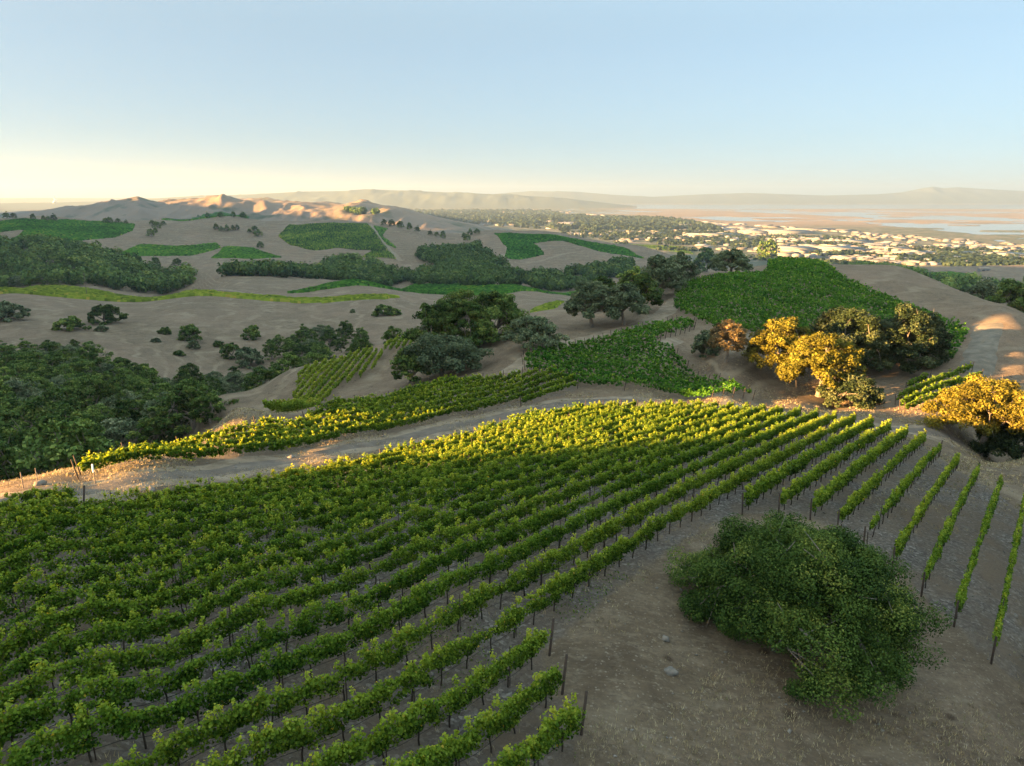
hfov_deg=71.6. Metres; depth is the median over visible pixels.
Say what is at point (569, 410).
vine row
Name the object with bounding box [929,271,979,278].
vineyard
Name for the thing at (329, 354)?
oak tree
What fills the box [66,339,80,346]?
oak tree
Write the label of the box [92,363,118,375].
oak tree
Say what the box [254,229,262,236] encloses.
oak tree
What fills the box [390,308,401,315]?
oak bush
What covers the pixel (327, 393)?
vine row
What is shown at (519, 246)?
vineyard
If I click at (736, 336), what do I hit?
oak tree
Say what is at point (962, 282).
wood
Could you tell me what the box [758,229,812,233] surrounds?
warehouse
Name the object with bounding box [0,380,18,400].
oak tree
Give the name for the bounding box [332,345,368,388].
vine row
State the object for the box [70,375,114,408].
oak tree
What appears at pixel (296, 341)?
oak tree
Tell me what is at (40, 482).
rock
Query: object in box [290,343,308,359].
oak tree
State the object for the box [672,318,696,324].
vine row
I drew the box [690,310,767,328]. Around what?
vine row
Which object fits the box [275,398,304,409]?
vine row
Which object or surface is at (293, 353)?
oak tree
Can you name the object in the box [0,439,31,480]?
oak tree
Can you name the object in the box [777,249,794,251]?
building
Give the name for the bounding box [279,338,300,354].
oak tree
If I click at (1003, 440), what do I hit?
bush
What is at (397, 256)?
slope track
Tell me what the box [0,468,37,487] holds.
wire fence
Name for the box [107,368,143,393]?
oak tree
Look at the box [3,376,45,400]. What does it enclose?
oak tree
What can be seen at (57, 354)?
oak tree
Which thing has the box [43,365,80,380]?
oak tree
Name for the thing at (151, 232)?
oak tree
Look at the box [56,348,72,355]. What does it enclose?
oak tree
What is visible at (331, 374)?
vine row
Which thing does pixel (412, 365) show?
oak tree
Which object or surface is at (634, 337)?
vine row
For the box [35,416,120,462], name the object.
oak tree
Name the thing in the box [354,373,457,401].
vine row
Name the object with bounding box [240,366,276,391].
oak tree
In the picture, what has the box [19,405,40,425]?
oak tree
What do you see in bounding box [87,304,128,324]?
oak bush
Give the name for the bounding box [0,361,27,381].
oak tree
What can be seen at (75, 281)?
oak tree
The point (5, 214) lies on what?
oak tree
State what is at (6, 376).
oak tree
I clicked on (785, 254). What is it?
building
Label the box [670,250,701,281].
oak tree
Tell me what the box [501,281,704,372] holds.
path
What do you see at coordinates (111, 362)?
oak tree
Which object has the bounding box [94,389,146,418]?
oak tree
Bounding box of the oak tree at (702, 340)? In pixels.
[690,329,722,357]
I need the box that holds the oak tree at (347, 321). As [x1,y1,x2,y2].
[341,320,354,336]
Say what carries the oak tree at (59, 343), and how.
on the ground at (624, 671)
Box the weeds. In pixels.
[7,521,627,762]
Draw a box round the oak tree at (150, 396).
[136,382,168,415]
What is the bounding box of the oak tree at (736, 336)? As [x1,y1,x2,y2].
[706,319,748,362]
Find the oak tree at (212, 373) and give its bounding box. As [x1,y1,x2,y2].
[205,371,226,381]
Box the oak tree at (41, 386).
[29,384,50,398]
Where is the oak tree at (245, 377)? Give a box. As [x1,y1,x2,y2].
[243,372,253,382]
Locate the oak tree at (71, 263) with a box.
[65,259,78,269]
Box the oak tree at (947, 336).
[902,312,955,362]
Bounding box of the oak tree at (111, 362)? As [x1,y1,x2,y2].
[102,358,115,366]
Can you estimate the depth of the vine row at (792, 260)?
209.37 m
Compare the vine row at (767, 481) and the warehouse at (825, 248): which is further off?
the warehouse at (825, 248)
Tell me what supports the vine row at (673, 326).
on the ground at (624, 671)
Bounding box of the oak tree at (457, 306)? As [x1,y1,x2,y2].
[402,288,500,346]
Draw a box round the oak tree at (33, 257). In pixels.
[25,253,39,264]
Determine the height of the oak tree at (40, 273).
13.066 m
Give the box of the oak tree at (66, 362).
[58,357,77,366]
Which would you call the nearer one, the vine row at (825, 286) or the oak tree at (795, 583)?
the oak tree at (795, 583)
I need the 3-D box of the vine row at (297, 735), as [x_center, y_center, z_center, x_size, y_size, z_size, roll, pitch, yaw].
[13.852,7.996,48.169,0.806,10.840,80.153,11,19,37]
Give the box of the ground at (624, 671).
[0,187,1023,765]
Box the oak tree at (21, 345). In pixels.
[17,338,32,351]
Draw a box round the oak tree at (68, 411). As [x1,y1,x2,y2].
[47,403,94,421]
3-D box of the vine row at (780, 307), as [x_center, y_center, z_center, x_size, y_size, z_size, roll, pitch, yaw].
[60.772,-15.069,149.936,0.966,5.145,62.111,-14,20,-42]
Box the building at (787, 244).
[778,243,794,245]
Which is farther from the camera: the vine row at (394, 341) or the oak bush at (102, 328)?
the oak bush at (102, 328)
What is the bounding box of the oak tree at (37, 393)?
[32,391,75,409]
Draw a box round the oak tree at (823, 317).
[809,305,862,348]
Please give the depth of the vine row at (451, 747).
23.54 m
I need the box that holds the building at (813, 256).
[806,254,820,257]
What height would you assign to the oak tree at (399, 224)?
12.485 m
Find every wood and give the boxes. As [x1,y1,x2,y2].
[0,233,197,293]
[216,255,635,290]
[322,252,383,267]
[343,206,379,213]
[414,239,511,268]
[824,260,1023,304]
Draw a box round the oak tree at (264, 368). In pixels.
[249,365,266,375]
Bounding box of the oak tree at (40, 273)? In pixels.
[32,270,46,282]
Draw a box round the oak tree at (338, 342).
[333,335,348,352]
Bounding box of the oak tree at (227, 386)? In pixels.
[219,381,237,393]
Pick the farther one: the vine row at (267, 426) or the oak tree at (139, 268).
the oak tree at (139, 268)
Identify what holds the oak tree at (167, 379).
on the ground at (624, 671)
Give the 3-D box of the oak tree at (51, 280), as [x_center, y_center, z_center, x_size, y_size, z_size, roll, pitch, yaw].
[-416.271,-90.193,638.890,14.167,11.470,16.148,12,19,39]
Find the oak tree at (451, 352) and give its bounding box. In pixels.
[393,332,493,376]
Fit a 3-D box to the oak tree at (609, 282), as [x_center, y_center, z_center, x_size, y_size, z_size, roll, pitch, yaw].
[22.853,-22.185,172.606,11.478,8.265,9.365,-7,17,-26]
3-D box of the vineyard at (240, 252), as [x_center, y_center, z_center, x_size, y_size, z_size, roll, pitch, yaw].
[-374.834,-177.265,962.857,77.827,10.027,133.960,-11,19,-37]
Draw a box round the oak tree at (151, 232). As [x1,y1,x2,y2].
[145,228,154,235]
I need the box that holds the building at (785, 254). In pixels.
[777,253,793,256]
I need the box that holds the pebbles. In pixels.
[1,406,1023,765]
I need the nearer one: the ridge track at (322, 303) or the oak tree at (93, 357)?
the oak tree at (93, 357)
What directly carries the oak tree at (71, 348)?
on the ground at (624, 671)
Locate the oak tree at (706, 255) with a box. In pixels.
[693,246,719,271]
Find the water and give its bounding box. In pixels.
[563,204,1023,240]
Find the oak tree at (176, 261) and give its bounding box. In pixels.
[170,258,180,267]
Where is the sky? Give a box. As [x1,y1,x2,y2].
[0,0,1023,197]
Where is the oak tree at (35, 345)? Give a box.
[26,344,44,354]
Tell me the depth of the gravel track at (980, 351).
123.22 m
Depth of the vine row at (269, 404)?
102.10 m
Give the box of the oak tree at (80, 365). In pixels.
[61,358,99,375]
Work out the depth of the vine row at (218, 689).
26.49 m
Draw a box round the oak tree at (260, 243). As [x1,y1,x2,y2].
[257,241,263,247]
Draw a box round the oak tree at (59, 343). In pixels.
[37,341,61,351]
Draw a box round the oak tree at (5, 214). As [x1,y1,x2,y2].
[1,211,9,218]
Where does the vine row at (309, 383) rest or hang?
on the ground at (624, 671)
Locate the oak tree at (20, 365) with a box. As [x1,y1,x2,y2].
[9,360,36,376]
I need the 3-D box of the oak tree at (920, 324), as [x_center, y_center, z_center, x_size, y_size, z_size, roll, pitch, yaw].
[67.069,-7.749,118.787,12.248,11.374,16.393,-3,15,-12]
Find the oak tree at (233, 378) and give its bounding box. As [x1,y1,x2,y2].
[224,373,242,385]
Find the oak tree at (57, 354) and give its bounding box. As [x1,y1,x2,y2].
[46,352,71,372]
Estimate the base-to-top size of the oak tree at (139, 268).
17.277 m
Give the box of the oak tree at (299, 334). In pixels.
[290,326,305,344]
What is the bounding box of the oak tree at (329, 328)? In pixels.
[319,327,337,339]
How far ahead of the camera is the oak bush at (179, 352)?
320.34 m
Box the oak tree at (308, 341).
[300,338,318,351]
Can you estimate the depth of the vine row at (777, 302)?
159.43 m
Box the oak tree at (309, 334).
[301,328,318,341]
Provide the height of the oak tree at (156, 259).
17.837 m
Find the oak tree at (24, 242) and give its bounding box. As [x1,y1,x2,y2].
[18,237,31,246]
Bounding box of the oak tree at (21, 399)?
[14,396,26,405]
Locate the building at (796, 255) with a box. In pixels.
[792,253,802,256]
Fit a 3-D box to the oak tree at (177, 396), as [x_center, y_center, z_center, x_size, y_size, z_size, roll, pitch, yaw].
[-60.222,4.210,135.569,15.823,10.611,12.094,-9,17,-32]
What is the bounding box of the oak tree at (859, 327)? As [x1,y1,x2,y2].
[809,307,905,371]
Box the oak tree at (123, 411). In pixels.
[109,391,144,430]
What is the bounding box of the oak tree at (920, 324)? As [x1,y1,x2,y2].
[872,302,952,373]
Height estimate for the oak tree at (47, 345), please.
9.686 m
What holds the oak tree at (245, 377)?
on the ground at (624, 671)
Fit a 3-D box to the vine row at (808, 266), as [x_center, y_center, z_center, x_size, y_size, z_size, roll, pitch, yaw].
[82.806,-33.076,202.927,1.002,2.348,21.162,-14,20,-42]
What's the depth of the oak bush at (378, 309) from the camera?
406.60 m
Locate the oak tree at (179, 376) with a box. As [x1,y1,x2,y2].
[173,371,192,385]
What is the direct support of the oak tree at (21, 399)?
on the ground at (624, 671)
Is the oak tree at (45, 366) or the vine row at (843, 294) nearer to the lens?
the vine row at (843, 294)
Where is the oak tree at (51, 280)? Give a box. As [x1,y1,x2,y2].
[40,276,60,285]
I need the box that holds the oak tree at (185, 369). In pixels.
[171,362,204,381]
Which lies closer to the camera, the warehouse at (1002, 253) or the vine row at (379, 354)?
the vine row at (379, 354)
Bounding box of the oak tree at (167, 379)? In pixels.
[149,377,173,388]
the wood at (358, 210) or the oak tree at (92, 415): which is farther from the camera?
the wood at (358, 210)
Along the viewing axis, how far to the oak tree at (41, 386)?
190.40 m
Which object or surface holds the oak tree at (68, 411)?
on the ground at (624, 671)
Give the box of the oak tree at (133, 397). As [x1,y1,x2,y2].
[113,389,145,417]
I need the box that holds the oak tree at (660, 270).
[633,254,688,290]
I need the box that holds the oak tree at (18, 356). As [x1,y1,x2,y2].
[0,350,30,366]
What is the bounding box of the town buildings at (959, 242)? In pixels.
[452,209,1023,264]
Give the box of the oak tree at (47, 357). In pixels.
[40,351,70,368]
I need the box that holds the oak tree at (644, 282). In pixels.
[626,272,664,305]
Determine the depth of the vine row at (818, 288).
173.15 m
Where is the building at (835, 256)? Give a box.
[828,255,842,259]
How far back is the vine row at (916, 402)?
97.30 m
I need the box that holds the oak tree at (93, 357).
[77,352,111,374]
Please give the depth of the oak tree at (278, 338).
351.77 m
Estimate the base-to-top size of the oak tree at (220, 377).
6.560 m
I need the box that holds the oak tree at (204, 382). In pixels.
[200,379,217,392]
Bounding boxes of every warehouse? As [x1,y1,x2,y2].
[685,233,744,236]
[737,230,768,233]
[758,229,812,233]
[778,246,817,251]
[784,228,833,230]
[809,246,865,251]
[835,240,872,242]
[883,247,909,249]
[983,252,1023,255]
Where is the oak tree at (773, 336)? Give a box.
[741,316,815,377]
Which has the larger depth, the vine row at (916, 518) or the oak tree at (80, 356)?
the oak tree at (80, 356)
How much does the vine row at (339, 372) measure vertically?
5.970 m
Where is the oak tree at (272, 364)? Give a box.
[268,361,278,374]
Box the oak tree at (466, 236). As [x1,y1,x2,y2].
[463,234,470,240]
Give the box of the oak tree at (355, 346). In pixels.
[345,338,372,354]
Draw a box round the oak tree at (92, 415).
[75,409,103,426]
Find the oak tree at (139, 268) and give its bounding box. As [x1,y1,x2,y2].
[133,265,145,272]
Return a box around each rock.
[33,479,47,485]
[662,635,669,641]
[664,666,678,675]
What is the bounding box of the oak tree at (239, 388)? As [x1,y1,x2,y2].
[233,382,245,392]
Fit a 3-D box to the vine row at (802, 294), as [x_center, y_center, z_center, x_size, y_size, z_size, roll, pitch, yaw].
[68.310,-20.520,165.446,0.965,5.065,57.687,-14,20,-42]
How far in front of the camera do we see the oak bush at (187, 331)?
349.31 m
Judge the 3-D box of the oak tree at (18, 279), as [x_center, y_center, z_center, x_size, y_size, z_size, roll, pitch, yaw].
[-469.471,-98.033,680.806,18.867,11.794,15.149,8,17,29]
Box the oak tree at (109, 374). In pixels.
[96,369,115,384]
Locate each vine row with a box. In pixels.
[0,398,673,564]
[0,398,703,603]
[0,399,621,522]
[0,399,637,536]
[0,399,655,546]
[0,399,688,582]
[0,399,718,624]
[0,400,734,639]
[0,401,750,669]
[0,403,766,692]
[0,404,783,713]
[0,405,801,756]
[0,407,819,765]
[0,483,84,517]
[70,373,576,478]
[73,369,566,474]
[81,409,837,765]
[121,364,557,450]
[176,366,539,441]
[191,412,856,765]
[253,367,522,425]
[262,398,320,409]
[270,385,332,411]
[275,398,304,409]
[278,347,359,411]
[287,618,554,765]
[292,354,335,400]
[292,357,326,396]
[295,360,317,385]
[297,363,309,377]
[299,355,342,399]
[302,370,503,416]
[303,350,352,400]
[315,373,481,407]
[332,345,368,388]
[346,346,372,382]
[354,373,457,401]
[359,348,377,376]
[370,348,382,368]
[370,654,567,765]
[379,400,603,456]
[383,338,391,349]
[388,378,429,395]
[389,335,398,349]
[395,333,403,348]
[473,401,585,435]
[484,691,587,765]
[499,406,542,422]
[520,378,578,405]
[522,355,713,400]
[523,349,724,397]
[524,360,625,390]
[532,347,735,397]
[537,345,745,396]
[542,344,755,399]
[551,342,720,383]
[559,340,709,380]
[568,341,698,374]
[575,340,688,367]
[584,337,677,352]
[593,334,657,341]
[602,330,661,339]
[610,327,666,337]
[621,325,671,336]
[631,322,676,335]
[642,320,681,332]
[652,320,686,332]
[662,319,690,331]
[667,317,695,327]
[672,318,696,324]
[673,302,953,357]
[674,288,968,336]
[674,291,965,339]
[674,292,963,341]
[674,294,962,343]
[674,296,961,346]
[674,300,957,354]
[675,284,968,331]
[675,298,957,351]
[680,305,810,333]
[682,286,967,333]
[683,281,959,325]
[685,282,966,327]
[685,307,804,335]
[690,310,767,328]
[691,279,954,322]
[693,277,943,319]
[697,313,764,329]
[699,276,940,317]
[701,275,932,312]
[705,317,756,331]
[707,274,929,311]
[712,273,924,308]
[717,272,914,307]
[725,271,909,303]
[731,271,902,301]
[739,270,896,299]
[741,414,874,514]
[745,270,887,295]
[750,270,879,293]
[756,270,872,289]
[763,268,866,286]
[766,267,854,281]
[766,267,859,283]
[767,259,830,267]
[767,259,833,267]
[767,261,838,272]
[767,265,840,275]
[768,257,828,263]
[768,260,835,269]
[768,263,841,274]
[768,266,846,280]
[769,256,821,261]
[769,261,835,269]
[770,258,829,264]
[772,256,826,263]
[772,262,838,273]
[778,419,891,513]
[809,424,908,519]
[837,428,926,527]
[863,440,942,543]
[891,452,960,566]
[895,362,973,404]
[899,369,983,409]
[904,384,959,413]
[905,370,931,386]
[920,461,980,596]
[953,474,1003,626]
[990,492,1023,664]
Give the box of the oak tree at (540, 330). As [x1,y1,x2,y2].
[500,315,569,349]
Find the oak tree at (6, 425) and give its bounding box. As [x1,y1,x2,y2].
[0,411,52,474]
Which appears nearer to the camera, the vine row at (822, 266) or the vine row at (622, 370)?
the vine row at (622, 370)
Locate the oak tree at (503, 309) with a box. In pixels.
[466,290,529,342]
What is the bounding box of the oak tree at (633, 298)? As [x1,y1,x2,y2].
[600,282,651,324]
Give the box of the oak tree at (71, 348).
[54,344,79,355]
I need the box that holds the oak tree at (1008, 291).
[984,278,1023,312]
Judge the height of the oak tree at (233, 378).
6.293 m
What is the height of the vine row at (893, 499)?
5.784 m
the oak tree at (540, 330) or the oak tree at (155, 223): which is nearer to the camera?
the oak tree at (540, 330)
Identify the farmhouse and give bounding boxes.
[977,267,990,270]
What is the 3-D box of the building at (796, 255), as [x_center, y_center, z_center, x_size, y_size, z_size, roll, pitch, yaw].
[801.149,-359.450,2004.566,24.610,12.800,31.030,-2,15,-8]
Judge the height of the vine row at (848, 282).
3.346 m
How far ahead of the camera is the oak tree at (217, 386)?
262.11 m
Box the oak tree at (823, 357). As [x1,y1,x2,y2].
[774,331,867,397]
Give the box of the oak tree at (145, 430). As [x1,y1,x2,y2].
[125,406,180,444]
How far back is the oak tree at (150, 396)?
156.17 m
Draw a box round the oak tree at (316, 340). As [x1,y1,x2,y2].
[305,339,318,351]
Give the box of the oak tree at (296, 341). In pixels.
[278,336,300,351]
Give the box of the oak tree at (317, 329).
[312,324,326,338]
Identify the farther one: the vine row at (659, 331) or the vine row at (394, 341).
the vine row at (394, 341)
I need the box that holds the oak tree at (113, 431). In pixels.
[81,417,152,457]
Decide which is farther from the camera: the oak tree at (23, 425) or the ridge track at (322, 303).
the ridge track at (322, 303)
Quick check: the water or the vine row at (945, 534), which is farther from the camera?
the water
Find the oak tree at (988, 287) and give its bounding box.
[965,279,1000,303]
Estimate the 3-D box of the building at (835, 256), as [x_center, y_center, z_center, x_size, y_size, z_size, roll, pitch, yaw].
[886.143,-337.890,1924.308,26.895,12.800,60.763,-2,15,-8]
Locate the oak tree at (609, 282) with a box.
[593,275,617,289]
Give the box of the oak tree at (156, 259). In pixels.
[151,254,160,266]
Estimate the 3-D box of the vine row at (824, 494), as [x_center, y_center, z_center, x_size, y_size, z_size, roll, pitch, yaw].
[30.684,6.767,60.857,0.827,6.477,36.082,11,19,37]
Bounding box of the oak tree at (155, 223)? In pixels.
[152,221,160,228]
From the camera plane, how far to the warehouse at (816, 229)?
3488.32 m
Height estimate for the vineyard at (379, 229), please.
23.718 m
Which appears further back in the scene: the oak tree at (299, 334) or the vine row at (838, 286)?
the oak tree at (299, 334)
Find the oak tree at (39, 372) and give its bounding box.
[19,366,51,378]
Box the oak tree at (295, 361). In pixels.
[270,352,303,376]
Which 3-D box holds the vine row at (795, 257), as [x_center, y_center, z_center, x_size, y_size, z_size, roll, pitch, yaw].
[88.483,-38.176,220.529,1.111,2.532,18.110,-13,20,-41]
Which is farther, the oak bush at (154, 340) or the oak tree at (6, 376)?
the oak bush at (154, 340)
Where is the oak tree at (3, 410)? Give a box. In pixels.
[0,407,22,420]
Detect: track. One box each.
[214,289,408,303]
[369,224,402,260]
[503,241,576,263]
[651,337,741,407]
[960,322,1003,377]
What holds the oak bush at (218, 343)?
on the ground at (624, 671)
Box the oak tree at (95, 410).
[83,403,112,414]
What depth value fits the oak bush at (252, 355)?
320.13 m
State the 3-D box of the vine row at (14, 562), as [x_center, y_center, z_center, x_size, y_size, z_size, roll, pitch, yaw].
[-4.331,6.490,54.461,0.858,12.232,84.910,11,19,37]
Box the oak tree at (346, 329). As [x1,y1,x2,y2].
[334,321,352,341]
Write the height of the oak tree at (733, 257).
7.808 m
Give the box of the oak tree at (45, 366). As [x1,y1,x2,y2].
[19,359,53,374]
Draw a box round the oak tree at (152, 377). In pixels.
[138,369,170,391]
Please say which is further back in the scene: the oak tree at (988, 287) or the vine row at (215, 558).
the oak tree at (988, 287)
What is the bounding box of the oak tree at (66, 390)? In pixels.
[46,386,88,411]
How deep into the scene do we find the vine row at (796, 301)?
161.23 m
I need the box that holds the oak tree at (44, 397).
[16,393,61,421]
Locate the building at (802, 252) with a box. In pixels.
[790,249,807,253]
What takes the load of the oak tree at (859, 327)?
on the ground at (624, 671)
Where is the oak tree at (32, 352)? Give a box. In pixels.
[19,348,41,359]
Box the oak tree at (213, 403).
[188,386,225,424]
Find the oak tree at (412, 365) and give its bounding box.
[390,346,430,383]
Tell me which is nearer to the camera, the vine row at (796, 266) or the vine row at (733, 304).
the vine row at (733, 304)
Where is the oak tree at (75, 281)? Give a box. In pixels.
[69,276,83,285]
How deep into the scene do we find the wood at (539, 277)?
774.33 m
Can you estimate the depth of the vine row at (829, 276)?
191.19 m
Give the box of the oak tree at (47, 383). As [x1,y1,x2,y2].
[20,372,62,390]
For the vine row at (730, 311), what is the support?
on the ground at (624, 671)
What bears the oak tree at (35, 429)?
on the ground at (624, 671)
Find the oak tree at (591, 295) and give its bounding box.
[563,280,621,327]
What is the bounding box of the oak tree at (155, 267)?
[152,264,164,272]
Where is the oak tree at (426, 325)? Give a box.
[408,302,456,345]
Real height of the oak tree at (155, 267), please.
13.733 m
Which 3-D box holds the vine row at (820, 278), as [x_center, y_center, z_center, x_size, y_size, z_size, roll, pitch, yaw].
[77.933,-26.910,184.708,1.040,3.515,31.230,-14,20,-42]
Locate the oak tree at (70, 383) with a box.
[62,373,97,406]
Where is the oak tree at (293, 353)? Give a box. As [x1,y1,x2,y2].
[287,351,300,368]
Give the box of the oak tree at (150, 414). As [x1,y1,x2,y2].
[135,392,195,441]
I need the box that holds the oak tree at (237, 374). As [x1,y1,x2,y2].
[225,371,246,386]
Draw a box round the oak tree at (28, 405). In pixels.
[13,390,81,428]
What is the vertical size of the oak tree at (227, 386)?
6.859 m
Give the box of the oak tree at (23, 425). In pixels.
[8,418,28,431]
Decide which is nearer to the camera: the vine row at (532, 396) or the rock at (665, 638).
the rock at (665, 638)
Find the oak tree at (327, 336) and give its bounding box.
[319,325,337,347]
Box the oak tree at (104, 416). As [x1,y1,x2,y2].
[96,406,123,430]
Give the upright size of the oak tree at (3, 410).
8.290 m
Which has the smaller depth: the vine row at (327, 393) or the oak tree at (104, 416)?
the vine row at (327, 393)
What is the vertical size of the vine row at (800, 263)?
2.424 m
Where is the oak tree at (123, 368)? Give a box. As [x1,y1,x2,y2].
[107,362,134,380]
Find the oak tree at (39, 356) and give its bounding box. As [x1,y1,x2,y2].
[31,354,43,359]
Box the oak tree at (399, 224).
[396,221,404,227]
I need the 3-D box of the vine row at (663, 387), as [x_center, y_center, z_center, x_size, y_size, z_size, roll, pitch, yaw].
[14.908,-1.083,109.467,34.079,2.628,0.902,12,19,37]
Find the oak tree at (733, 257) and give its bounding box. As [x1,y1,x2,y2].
[707,247,753,273]
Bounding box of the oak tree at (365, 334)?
[355,327,369,341]
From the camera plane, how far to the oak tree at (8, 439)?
103.56 m
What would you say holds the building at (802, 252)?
on the ground at (624, 671)
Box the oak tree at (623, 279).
[616,265,640,284]
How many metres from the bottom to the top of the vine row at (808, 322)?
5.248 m
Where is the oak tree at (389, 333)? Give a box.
[381,326,402,343]
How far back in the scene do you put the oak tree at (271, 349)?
330.01 m
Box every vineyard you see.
[0,218,134,240]
[0,285,399,303]
[121,242,220,255]
[161,211,249,220]
[211,246,281,258]
[279,222,395,258]
[287,279,578,295]
[373,225,396,247]
[494,232,643,259]
[530,300,563,312]
[631,244,692,253]
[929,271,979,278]
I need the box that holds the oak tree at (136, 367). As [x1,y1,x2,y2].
[125,362,148,378]
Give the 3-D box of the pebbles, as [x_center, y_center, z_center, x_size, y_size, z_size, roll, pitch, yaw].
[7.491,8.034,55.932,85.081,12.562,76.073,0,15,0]
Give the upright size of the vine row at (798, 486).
6.571 m
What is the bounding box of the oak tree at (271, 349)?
[262,339,281,359]
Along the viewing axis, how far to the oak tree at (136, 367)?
253.53 m
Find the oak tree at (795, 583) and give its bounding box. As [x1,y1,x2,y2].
[663,508,956,722]
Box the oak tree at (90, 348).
[73,340,113,361]
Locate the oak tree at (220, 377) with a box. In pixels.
[206,375,226,381]
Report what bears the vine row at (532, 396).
on the ground at (624, 671)
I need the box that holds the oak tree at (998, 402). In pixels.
[914,373,1023,456]
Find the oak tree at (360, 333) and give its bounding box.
[352,328,369,342]
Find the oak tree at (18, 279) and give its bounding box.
[13,275,23,286]
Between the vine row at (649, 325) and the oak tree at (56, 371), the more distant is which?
the oak tree at (56, 371)
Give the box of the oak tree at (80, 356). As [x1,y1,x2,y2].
[74,348,98,365]
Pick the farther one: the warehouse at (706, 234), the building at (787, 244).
the warehouse at (706, 234)
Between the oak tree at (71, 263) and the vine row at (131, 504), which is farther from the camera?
the oak tree at (71, 263)
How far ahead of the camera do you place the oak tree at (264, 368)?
298.20 m
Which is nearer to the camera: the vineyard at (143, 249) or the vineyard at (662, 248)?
the vineyard at (143, 249)
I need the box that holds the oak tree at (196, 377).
[189,374,205,382]
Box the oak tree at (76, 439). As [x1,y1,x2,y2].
[10,418,119,476]
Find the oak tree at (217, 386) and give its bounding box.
[208,382,226,394]
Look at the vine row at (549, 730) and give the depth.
23.03 m
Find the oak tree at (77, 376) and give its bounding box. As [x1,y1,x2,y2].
[66,372,106,401]
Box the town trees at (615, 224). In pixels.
[408,208,1023,265]
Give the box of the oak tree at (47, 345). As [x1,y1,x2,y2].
[37,339,63,354]
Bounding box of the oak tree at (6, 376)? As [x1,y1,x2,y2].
[0,366,21,389]
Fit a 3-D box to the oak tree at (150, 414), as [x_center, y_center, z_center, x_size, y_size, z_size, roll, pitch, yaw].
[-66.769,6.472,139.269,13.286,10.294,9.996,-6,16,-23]
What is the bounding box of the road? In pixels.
[0,398,964,502]
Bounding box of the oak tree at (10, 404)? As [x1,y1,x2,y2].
[0,391,21,410]
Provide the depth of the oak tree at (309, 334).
348.67 m
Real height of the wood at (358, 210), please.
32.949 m
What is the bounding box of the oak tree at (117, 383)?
[101,374,145,400]
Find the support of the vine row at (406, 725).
on the ground at (624, 671)
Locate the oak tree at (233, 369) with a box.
[227,366,239,373]
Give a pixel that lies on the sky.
(99, 98)
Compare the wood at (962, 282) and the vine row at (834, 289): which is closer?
the vine row at (834, 289)
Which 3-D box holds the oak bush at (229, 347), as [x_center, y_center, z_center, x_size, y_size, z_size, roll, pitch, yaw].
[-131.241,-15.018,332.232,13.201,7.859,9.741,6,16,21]
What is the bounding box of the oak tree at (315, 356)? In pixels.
[298,350,328,366]
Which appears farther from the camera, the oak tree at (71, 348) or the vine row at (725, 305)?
the oak tree at (71, 348)
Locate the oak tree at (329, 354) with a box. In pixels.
[323,349,336,359]
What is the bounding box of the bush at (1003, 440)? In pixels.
[968,416,1023,461]
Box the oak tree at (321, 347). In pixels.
[309,341,334,359]
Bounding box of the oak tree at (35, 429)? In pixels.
[28,414,81,467]
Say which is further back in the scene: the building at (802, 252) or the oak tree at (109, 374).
the building at (802, 252)
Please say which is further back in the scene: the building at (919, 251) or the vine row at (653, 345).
the building at (919, 251)
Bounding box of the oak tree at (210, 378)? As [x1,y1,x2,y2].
[205,376,222,394]
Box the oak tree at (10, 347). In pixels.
[0,343,20,353]
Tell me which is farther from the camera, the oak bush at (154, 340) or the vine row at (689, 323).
the oak bush at (154, 340)
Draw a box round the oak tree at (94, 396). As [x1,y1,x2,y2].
[92,379,110,404]
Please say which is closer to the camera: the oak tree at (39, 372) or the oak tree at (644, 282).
the oak tree at (644, 282)
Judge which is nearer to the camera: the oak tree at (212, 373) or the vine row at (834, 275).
the vine row at (834, 275)
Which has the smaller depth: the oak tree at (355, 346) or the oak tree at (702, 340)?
the oak tree at (702, 340)
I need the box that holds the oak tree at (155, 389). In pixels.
[143,382,165,393]
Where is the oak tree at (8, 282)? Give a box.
[7,276,18,285]
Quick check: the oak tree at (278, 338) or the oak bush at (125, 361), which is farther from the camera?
the oak tree at (278, 338)
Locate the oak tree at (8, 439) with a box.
[0,428,31,472]
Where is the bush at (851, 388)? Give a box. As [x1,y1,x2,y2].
[815,372,885,409]
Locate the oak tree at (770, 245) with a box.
[753,238,780,259]
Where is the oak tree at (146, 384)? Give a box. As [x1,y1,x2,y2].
[133,377,153,393]
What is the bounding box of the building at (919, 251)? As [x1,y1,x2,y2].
[908,251,929,252]
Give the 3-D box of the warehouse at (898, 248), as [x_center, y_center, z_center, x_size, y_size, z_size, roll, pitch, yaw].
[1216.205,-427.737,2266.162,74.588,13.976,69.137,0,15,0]
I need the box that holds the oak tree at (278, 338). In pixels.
[271,334,284,347]
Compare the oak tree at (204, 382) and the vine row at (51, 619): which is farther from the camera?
the oak tree at (204, 382)
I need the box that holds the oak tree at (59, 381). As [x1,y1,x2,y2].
[49,374,75,386]
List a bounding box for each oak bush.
[0,299,30,322]
[51,315,91,330]
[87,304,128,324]
[93,325,108,331]
[113,357,131,367]
[130,363,156,375]
[150,337,161,342]
[156,327,171,334]
[173,350,185,355]
[176,323,202,340]
[186,340,200,348]
[213,340,224,346]
[219,342,240,358]
[235,346,264,368]
[240,325,260,340]
[371,304,392,316]
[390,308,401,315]
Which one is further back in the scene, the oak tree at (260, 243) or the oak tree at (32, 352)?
the oak tree at (260, 243)
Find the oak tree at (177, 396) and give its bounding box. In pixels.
[148,378,238,433]

